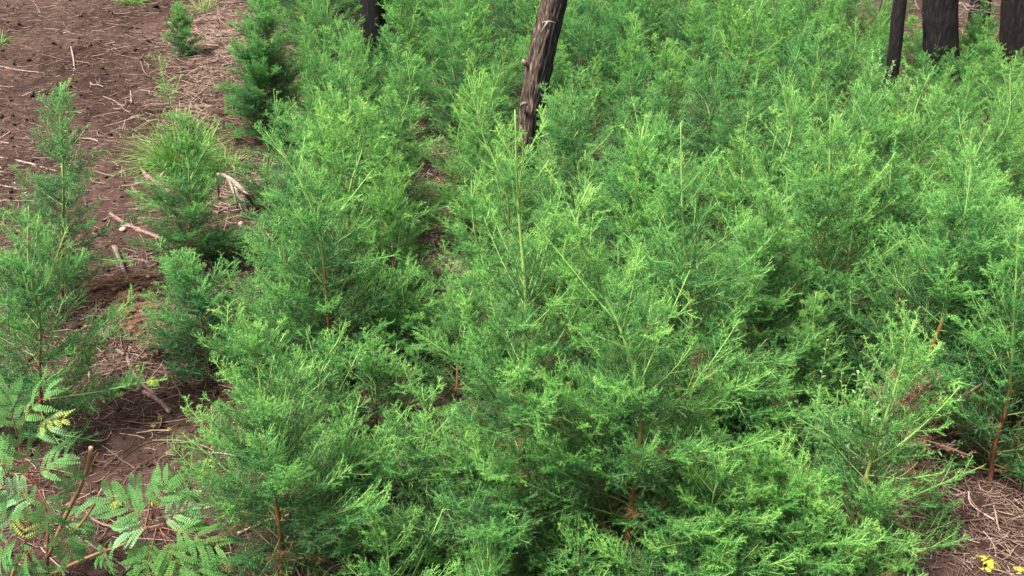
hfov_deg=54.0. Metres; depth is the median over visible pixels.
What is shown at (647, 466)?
sapling
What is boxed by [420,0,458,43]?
sapling
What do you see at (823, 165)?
sapling
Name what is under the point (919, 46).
sapling
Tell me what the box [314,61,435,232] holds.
sapling
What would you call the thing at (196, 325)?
sapling
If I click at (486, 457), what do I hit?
sapling
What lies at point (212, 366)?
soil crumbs
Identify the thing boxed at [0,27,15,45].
grass tussock
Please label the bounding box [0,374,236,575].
fern leaved shrub
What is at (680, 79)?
sapling
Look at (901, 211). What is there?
sapling
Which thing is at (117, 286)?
dead branch
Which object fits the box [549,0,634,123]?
sapling
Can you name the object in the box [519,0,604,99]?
sapling
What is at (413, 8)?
sapling
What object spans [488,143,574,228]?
sapling
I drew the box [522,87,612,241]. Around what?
sapling
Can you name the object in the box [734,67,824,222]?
sapling
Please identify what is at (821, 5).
sapling
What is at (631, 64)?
sapling
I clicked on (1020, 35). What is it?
burnt trunk
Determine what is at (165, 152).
grass tussock
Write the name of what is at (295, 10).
sapling
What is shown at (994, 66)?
sapling
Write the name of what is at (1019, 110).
sapling
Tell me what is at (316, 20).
sapling
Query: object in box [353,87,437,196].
sapling
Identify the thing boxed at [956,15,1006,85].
sapling
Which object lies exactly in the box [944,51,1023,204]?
sapling
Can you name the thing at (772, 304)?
sapling
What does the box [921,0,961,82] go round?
burnt trunk
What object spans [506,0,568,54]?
sapling
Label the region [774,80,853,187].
sapling
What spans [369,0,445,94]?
sapling
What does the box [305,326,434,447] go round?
sapling
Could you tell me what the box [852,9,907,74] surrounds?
sapling
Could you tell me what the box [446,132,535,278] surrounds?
sapling
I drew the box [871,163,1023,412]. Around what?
sapling
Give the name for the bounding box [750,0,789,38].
sapling
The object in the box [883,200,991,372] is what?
sapling
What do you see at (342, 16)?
sapling
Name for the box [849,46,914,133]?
sapling
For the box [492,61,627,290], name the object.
sapling
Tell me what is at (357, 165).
sapling
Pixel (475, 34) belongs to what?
sapling
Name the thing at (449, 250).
straw litter
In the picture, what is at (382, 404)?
sapling
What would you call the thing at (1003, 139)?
sapling
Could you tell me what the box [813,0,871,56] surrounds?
sapling
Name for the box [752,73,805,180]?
sapling
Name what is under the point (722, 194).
sapling
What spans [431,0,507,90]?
sapling
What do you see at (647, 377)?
sapling
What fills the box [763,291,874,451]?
sapling
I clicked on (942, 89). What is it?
sapling
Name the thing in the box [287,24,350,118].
sapling
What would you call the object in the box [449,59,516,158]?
sapling
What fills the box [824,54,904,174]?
sapling
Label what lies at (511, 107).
sapling
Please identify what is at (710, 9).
sapling
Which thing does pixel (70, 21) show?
straw litter
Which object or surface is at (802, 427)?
leafy shrub
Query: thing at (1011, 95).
sapling
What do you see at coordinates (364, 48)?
sapling
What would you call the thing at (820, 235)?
sapling
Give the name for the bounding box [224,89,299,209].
sapling
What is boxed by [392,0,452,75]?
sapling
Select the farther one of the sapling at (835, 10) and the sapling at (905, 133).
the sapling at (835, 10)
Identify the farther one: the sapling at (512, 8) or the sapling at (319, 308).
the sapling at (512, 8)
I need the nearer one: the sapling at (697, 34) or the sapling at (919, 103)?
the sapling at (919, 103)
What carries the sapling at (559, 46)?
on the ground
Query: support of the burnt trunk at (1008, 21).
on the ground
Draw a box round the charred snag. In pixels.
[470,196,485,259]
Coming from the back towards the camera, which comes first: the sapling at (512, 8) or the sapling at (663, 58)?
the sapling at (512, 8)
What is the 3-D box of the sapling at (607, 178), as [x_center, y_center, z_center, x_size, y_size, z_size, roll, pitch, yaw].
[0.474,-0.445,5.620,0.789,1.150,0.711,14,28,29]
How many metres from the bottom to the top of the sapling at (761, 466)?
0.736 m
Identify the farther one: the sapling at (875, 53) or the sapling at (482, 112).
the sapling at (875, 53)
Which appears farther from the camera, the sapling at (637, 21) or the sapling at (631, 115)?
the sapling at (637, 21)
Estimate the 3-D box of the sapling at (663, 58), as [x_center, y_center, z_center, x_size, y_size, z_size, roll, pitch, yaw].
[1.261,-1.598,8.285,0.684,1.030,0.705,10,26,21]
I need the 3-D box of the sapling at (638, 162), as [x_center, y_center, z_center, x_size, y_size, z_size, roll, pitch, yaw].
[0.519,-0.151,4.653,0.682,1.345,0.645,15,28,29]
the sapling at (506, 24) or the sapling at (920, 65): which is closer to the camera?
the sapling at (920, 65)
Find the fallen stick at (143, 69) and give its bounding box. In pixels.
[140,53,157,76]
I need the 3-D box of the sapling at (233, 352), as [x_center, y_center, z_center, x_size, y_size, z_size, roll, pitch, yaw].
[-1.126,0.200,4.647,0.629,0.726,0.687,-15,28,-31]
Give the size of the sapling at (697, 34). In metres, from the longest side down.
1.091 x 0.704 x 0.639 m
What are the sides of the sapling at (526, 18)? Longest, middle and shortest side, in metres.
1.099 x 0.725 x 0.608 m
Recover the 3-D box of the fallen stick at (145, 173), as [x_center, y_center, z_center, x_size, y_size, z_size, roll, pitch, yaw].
[-2.523,-0.756,7.037,0.069,0.083,0.583,-18,30,-35]
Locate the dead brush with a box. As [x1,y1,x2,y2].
[958,0,1000,15]
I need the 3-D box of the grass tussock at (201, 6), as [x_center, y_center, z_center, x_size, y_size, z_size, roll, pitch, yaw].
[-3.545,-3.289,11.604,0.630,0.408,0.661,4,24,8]
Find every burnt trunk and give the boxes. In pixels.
[359,0,388,61]
[512,0,567,181]
[882,0,906,125]
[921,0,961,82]
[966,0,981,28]
[979,0,991,53]
[999,0,1018,72]
[1015,0,1023,74]
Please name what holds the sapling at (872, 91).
on the ground
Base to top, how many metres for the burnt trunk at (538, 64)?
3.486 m
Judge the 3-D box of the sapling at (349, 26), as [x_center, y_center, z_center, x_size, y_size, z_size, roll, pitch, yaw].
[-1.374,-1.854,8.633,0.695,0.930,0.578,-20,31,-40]
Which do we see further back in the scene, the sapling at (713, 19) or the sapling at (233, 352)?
the sapling at (713, 19)
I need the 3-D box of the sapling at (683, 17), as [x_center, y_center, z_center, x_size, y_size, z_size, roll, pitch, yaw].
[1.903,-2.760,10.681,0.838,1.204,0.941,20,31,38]
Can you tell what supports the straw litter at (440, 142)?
on the ground
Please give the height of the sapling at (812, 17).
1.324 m
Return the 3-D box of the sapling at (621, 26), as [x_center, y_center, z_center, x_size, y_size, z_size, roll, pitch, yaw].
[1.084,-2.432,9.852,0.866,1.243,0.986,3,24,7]
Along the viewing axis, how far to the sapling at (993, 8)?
12.63 m
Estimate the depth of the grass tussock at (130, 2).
11.88 m
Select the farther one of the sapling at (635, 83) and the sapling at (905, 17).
the sapling at (905, 17)
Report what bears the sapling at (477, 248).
on the ground
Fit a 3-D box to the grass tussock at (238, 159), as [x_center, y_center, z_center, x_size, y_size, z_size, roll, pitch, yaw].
[-2.087,-0.951,7.319,0.563,0.371,0.580,-18,30,-35]
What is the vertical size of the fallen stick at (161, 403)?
0.036 m
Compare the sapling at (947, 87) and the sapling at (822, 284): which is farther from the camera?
the sapling at (947, 87)
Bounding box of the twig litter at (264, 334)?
[0,0,1023,575]
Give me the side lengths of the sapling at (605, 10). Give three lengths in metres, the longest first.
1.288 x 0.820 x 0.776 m
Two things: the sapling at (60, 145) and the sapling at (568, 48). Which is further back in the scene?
the sapling at (568, 48)
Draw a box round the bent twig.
[915,0,924,14]
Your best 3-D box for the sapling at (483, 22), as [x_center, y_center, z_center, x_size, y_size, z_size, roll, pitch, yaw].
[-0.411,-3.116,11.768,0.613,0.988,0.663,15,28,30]
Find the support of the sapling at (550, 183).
on the ground
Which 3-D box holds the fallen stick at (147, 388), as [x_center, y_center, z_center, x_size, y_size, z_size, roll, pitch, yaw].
[-1.766,0.396,4.895,0.249,0.069,0.790,-6,25,-13]
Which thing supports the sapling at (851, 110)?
on the ground
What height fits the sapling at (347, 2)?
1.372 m
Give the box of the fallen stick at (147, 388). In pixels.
[126,332,173,410]
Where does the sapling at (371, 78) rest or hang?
on the ground
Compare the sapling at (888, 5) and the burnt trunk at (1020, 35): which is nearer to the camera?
the burnt trunk at (1020, 35)
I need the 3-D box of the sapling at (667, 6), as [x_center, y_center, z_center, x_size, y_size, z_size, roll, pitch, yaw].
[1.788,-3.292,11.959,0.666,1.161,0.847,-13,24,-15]
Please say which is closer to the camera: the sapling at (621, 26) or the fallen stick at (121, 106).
the fallen stick at (121, 106)
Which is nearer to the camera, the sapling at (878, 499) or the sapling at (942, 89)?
the sapling at (878, 499)
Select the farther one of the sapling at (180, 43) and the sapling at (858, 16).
the sapling at (858, 16)
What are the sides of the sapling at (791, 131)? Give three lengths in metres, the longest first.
1.349 x 1.015 x 0.991 m
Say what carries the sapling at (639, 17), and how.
on the ground
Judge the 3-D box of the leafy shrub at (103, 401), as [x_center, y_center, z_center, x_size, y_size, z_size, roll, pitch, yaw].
[-1.919,0.470,4.684,0.143,0.085,0.181,5,25,12]
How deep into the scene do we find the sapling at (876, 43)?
9.29 m
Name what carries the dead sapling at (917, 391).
on the ground
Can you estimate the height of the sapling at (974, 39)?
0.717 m
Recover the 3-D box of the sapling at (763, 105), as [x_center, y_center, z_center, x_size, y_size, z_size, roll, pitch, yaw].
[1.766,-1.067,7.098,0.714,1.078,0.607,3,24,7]
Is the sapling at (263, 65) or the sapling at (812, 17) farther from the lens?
the sapling at (812, 17)
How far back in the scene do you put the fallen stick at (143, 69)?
9.40 m
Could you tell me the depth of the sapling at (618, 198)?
5.28 m
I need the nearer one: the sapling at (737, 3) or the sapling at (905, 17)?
the sapling at (737, 3)
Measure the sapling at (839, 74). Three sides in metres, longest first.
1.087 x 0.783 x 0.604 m
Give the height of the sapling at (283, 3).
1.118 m
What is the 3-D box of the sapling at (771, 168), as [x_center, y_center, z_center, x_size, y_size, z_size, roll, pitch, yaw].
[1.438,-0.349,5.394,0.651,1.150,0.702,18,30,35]
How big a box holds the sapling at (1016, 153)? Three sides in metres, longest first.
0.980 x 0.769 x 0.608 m
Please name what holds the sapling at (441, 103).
on the ground
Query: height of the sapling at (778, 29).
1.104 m
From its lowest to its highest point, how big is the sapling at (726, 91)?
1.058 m
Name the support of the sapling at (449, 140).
on the ground
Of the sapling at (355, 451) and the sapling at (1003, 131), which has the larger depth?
the sapling at (1003, 131)
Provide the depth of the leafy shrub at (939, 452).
3.99 m
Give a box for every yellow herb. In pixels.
[146,378,158,386]
[971,554,1000,571]
[1013,566,1023,572]
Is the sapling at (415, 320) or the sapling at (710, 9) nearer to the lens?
the sapling at (415, 320)
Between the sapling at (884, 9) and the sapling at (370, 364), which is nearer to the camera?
the sapling at (370, 364)
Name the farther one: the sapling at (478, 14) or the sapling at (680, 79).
the sapling at (478, 14)
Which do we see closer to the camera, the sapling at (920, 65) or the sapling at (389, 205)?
the sapling at (389, 205)
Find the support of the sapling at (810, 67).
on the ground
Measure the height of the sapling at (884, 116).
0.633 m
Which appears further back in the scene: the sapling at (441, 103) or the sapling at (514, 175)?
the sapling at (441, 103)
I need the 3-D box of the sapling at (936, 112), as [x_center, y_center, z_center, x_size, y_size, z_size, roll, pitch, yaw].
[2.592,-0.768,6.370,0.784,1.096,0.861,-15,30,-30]
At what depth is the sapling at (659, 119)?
6.28 m
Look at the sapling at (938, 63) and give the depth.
10.91 m
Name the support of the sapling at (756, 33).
on the ground
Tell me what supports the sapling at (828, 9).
on the ground
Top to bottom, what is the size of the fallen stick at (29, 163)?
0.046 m
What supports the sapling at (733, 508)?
on the ground
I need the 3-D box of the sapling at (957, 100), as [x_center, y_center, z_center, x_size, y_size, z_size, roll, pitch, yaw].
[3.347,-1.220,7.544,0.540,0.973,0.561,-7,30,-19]
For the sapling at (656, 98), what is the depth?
6.81 m
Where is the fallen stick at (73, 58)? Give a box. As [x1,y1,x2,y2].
[70,47,74,74]
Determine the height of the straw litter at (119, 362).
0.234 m
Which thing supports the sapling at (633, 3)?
on the ground
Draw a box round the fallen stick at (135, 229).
[109,212,162,239]
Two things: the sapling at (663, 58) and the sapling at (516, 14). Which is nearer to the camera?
the sapling at (663, 58)
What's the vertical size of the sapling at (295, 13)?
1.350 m
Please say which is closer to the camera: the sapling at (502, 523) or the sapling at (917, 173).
the sapling at (502, 523)
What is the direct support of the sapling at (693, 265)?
on the ground
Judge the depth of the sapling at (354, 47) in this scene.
7.50 m
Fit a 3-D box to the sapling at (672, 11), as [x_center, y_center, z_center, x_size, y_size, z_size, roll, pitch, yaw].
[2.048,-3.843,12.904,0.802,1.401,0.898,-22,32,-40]
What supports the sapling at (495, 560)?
on the ground
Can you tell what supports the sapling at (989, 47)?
on the ground
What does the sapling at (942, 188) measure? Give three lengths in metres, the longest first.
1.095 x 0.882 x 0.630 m
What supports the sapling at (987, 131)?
on the ground
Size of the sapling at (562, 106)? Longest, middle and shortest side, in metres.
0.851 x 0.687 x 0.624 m
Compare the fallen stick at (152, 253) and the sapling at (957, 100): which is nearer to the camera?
the fallen stick at (152, 253)
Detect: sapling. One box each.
[0,78,137,313]
[0,205,168,451]
[111,238,273,386]
[124,106,268,265]
[147,52,201,173]
[151,300,424,575]
[160,1,205,58]
[192,247,335,401]
[210,0,312,147]
[215,125,422,386]
[218,111,380,346]
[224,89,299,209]
[239,318,403,494]
[242,94,444,349]
[259,85,404,268]
[260,75,374,234]
[260,390,414,522]
[266,70,347,186]
[269,0,325,38]
[271,0,313,19]
[271,0,337,58]
[282,0,364,70]
[284,0,350,98]
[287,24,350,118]
[290,19,333,102]
[298,21,377,153]
[299,0,360,20]
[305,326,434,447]
[307,20,385,139]
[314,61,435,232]
[320,357,487,570]
[325,19,389,108]
[329,146,454,339]
[330,496,498,575]
[338,51,452,249]
[339,257,462,390]
[342,0,398,19]
[344,105,688,575]
[345,178,459,299]
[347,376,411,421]
[348,27,376,84]
[351,25,391,105]
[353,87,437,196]
[363,23,435,139]
[366,43,436,166]
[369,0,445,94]
[370,25,403,76]
[375,0,440,66]
[385,0,439,49]
[385,0,441,25]
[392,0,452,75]
[395,175,591,404]
[396,263,520,437]
[399,49,454,130]
[399,404,540,575]
[408,68,546,272]
[412,0,503,140]
[412,0,516,100]
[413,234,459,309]
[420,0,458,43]
[424,48,502,183]
[425,0,493,55]
[428,98,478,222]
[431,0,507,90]
[434,13,492,114]
[436,0,519,84]
[437,267,571,460]
[441,79,572,305]
[443,67,520,197]
[445,537,516,575]
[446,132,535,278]
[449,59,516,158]
[455,0,496,39]
[462,0,499,59]
[465,164,800,575]
[470,0,516,41]
[476,37,520,129]
[476,154,530,225]
[476,177,599,344]
[477,0,533,77]
[479,151,619,398]
[481,0,536,53]
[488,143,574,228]
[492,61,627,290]
[496,6,572,108]
[497,0,536,86]
[501,9,583,85]
[504,0,537,38]
[504,35,568,118]
[504,515,650,575]
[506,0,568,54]
[513,43,612,170]
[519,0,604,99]
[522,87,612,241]
[527,96,605,201]
[546,40,594,121]
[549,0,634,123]
[553,223,724,414]
[554,0,626,87]
[556,112,661,291]
[557,114,698,390]
[558,285,733,517]
[559,2,585,63]
[561,96,698,300]
[561,123,844,496]
[573,0,602,50]
[573,440,831,575]
[575,55,628,164]
[577,0,645,75]
[577,0,660,95]
[578,0,651,84]
[581,96,651,195]
[585,112,725,271]
[591,0,657,55]
[596,46,658,146]
[597,15,660,130]
[600,0,665,66]
[600,0,668,47]
[601,12,656,118]
[607,167,724,343]
[614,109,685,234]
[623,0,673,79]
[623,100,665,173]
[625,107,642,153]
[630,32,707,148]
[631,67,727,206]
[640,0,690,36]
[641,0,675,44]
[644,0,685,73]
[646,39,694,123]
[648,0,690,52]
[650,0,715,83]
[651,124,720,251]
[669,25,751,137]
[669,52,761,185]
[671,0,725,94]
[671,0,730,49]
[673,111,787,291]
[673,426,926,575]
[677,45,753,163]
[677,86,849,323]
[678,0,767,77]
[678,167,829,370]
[679,345,864,494]
[681,0,764,68]
[683,0,729,57]
[684,72,775,221]
[686,178,840,401]
[689,0,789,122]
[700,4,754,105]
[704,111,946,396]
[705,0,755,91]
[712,125,846,278]
[715,62,794,205]
[717,186,874,375]
[718,465,886,575]
[730,0,766,58]
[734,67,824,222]
[738,0,806,97]
[738,46,803,151]
[740,19,826,122]
[741,0,830,87]
[743,85,855,242]
[749,0,842,104]
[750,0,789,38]
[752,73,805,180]
[755,0,823,61]
[756,299,986,575]
[761,111,868,265]
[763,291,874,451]
[765,0,824,73]
[767,0,808,56]
[769,511,927,575]
[771,23,847,142]
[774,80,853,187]
[784,127,928,338]
[785,82,919,259]
[789,140,1023,428]
[790,0,835,46]
[791,65,834,166]
[795,0,861,95]
[798,80,899,193]
[805,75,930,252]
[811,16,883,135]
[812,0,863,28]
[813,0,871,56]
[815,0,871,63]
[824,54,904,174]
[827,9,865,85]
[833,129,939,317]
[840,63,884,150]
[846,0,888,52]
[848,35,902,104]
[850,347,996,499]
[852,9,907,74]
[855,0,890,56]
[855,21,904,89]
[858,42,900,124]
[859,66,962,260]
[862,85,966,235]
[865,0,915,39]
[866,1,891,40]
[868,101,902,160]
[869,216,1023,481]
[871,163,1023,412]
[875,122,1023,348]
[876,85,952,189]
[880,90,909,142]
[882,59,1023,279]
[883,84,946,210]
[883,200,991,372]
[890,51,958,130]
[890,454,963,543]
[895,55,946,119]
[899,14,922,75]
[903,128,1022,320]
[908,30,922,62]
[923,83,992,181]
[924,63,992,166]
[926,46,947,80]
[931,47,961,91]
[933,65,972,142]
[936,44,998,114]
[939,78,988,154]
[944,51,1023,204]
[945,82,1023,216]
[954,43,1012,127]
[955,28,1014,102]
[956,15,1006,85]
[959,14,1011,70]
[960,0,991,57]
[962,2,998,43]
[966,62,1023,137]
[973,90,1023,172]
[993,113,1023,192]
[1004,95,1023,166]
[1009,47,1023,80]
[1011,146,1023,196]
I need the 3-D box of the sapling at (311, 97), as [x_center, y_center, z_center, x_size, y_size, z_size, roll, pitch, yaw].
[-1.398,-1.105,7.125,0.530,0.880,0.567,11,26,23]
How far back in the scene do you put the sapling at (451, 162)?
6.75 m
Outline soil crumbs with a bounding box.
[0,0,1023,575]
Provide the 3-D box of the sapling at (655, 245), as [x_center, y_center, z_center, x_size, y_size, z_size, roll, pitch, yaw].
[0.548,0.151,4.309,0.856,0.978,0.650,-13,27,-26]
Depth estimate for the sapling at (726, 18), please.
10.22 m
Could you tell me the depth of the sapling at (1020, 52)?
11.14 m
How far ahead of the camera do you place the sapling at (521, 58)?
9.41 m
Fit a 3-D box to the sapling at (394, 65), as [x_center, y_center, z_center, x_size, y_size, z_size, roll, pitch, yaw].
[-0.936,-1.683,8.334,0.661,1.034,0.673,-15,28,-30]
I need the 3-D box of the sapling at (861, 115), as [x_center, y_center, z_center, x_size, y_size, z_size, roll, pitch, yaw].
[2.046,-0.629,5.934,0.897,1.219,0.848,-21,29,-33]
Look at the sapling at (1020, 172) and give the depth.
6.37 m
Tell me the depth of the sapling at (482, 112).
7.29 m
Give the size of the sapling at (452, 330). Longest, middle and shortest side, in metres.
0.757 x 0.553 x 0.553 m
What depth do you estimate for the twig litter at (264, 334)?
4.96 m
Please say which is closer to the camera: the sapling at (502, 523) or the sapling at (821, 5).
the sapling at (502, 523)
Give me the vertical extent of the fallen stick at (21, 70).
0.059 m
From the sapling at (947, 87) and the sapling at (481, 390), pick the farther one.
the sapling at (947, 87)
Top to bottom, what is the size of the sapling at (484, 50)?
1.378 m
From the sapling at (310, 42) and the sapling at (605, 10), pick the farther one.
the sapling at (605, 10)
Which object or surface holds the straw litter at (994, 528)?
on the ground
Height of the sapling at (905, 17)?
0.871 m
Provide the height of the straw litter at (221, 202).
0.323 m
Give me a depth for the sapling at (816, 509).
3.15 m
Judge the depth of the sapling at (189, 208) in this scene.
5.79 m
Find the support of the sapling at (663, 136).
on the ground
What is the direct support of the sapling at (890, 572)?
on the ground
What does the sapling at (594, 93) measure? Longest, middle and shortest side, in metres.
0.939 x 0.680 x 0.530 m
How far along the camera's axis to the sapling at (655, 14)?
12.59 m
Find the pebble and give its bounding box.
[119,226,126,231]
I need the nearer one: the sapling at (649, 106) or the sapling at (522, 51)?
the sapling at (649, 106)
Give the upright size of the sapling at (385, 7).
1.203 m
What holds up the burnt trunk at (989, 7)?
on the ground
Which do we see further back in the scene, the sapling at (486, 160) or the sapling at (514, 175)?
the sapling at (514, 175)
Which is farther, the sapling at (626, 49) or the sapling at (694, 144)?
the sapling at (626, 49)
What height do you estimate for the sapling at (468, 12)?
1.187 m
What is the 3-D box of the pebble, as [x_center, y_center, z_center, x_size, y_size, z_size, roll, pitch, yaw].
[-2.419,-0.367,6.250,0.044,0.026,0.047,17,29,34]
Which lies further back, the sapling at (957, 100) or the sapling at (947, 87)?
the sapling at (947, 87)
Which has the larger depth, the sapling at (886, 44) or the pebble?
the sapling at (886, 44)
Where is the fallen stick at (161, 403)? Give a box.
[142,390,171,413]
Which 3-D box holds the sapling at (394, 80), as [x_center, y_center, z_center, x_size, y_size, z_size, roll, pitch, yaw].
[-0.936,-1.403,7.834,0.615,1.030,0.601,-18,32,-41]
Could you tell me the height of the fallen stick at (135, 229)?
0.056 m
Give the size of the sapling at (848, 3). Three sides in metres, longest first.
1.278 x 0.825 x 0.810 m
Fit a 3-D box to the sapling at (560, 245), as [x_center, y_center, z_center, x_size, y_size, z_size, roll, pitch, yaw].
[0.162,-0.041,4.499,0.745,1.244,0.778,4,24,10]
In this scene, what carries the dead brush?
on the ground
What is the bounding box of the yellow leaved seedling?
[163,456,214,538]
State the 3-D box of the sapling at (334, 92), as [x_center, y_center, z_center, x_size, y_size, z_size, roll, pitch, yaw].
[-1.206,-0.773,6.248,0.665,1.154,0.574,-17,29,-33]
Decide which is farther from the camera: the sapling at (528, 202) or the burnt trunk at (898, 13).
the burnt trunk at (898, 13)
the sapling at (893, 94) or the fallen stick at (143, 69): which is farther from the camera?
the fallen stick at (143, 69)
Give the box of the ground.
[0,0,1023,575]
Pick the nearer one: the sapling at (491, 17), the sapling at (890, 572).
the sapling at (890, 572)
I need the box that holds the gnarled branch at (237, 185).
[215,173,259,214]
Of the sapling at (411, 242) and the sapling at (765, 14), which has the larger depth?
the sapling at (765, 14)
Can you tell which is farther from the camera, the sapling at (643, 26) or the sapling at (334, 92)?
the sapling at (643, 26)
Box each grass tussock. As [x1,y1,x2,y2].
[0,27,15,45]
[103,101,250,185]
[116,0,157,4]
[178,0,220,14]
[206,135,260,173]
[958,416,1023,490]
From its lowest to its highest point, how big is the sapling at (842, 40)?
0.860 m
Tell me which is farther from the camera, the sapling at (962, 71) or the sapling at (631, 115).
the sapling at (962, 71)
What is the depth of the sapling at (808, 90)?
7.91 m
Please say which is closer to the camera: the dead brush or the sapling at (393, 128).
the sapling at (393, 128)
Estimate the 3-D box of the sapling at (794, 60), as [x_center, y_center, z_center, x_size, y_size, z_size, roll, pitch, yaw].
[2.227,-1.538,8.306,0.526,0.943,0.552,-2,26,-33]
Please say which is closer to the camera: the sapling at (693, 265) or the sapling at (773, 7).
the sapling at (693, 265)
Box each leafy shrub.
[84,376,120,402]
[732,339,902,480]
[840,411,966,467]
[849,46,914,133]
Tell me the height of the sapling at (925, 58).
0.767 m
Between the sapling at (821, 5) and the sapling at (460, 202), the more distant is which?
the sapling at (821, 5)
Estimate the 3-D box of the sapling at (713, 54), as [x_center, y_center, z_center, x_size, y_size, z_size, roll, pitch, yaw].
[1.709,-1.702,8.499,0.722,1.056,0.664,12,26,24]
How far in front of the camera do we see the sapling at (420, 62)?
8.86 m
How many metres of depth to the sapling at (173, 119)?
6.95 m
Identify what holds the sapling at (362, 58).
on the ground
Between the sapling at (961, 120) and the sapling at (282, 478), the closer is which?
the sapling at (282, 478)
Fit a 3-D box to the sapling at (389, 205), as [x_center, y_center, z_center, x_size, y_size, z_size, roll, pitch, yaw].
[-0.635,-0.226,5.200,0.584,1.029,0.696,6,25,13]
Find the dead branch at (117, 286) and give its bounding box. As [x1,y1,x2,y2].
[81,245,178,357]
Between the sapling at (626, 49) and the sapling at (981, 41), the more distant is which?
the sapling at (981, 41)
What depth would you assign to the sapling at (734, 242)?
4.73 m
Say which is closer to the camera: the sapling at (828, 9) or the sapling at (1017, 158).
the sapling at (1017, 158)
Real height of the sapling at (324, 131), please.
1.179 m
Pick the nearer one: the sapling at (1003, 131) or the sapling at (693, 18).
the sapling at (1003, 131)
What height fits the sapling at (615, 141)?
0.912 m
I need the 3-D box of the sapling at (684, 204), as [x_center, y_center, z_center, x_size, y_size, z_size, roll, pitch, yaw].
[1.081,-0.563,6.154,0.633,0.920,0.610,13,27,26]
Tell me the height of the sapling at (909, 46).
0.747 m
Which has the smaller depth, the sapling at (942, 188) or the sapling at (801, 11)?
the sapling at (942, 188)
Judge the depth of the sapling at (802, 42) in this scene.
8.85 m
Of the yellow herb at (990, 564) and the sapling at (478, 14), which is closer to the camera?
the yellow herb at (990, 564)
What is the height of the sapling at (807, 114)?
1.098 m
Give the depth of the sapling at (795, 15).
12.06 m
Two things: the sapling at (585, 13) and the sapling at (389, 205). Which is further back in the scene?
the sapling at (585, 13)
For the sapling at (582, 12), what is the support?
on the ground
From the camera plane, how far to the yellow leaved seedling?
3.62 m
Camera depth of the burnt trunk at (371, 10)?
10.55 m
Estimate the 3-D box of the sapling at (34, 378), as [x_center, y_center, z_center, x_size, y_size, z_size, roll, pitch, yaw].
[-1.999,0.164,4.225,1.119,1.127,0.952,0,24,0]
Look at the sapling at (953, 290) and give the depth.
4.03 m
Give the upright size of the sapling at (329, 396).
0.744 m
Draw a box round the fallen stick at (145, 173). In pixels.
[140,166,167,191]
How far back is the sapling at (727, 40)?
9.21 m
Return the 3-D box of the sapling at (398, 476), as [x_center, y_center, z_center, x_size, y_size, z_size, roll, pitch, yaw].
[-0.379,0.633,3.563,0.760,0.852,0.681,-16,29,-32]
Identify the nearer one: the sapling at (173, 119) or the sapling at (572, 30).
the sapling at (173, 119)
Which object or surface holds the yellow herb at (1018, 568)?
on the ground
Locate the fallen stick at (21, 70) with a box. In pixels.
[0,66,42,72]
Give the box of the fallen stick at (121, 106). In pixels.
[103,96,159,112]
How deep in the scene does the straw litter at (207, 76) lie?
9.05 m
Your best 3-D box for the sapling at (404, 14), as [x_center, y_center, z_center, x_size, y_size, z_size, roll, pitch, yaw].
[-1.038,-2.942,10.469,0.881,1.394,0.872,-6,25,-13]
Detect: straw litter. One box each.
[0,0,203,57]
[1,208,260,466]
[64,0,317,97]
[83,8,293,181]
[114,141,296,242]
[348,102,514,215]
[376,208,500,332]
[714,405,1023,575]
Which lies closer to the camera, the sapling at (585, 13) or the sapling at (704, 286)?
the sapling at (704, 286)
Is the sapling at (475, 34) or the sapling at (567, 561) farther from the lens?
the sapling at (475, 34)
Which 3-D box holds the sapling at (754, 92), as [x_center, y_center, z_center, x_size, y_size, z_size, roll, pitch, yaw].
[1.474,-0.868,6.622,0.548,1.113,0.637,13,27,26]
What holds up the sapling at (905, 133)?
on the ground
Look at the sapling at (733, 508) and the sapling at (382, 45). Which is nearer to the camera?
the sapling at (733, 508)
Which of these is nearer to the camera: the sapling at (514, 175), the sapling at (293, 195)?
the sapling at (293, 195)
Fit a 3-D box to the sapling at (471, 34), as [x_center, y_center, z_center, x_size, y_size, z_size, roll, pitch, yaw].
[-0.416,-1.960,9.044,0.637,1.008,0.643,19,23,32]
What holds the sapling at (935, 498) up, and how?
on the ground
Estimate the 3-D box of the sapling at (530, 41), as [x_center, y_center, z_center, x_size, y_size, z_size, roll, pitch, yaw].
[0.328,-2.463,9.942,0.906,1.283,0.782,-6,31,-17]
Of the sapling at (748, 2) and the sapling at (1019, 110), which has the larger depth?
the sapling at (748, 2)
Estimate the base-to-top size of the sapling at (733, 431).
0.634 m
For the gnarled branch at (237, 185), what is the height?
0.277 m
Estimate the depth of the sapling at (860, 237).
5.11 m
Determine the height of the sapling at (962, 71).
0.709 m
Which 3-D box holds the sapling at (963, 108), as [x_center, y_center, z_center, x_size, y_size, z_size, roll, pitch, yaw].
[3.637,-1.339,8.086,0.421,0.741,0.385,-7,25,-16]
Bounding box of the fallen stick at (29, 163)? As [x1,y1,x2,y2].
[0,157,56,170]
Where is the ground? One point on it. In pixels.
(104, 190)
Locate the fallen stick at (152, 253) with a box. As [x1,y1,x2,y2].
[122,245,171,261]
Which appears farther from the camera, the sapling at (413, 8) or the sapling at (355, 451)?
the sapling at (413, 8)
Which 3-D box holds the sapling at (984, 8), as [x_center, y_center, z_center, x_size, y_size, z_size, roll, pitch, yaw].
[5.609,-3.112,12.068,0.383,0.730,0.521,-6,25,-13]
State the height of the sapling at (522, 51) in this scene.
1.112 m
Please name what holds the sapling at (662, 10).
on the ground
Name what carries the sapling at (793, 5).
on the ground

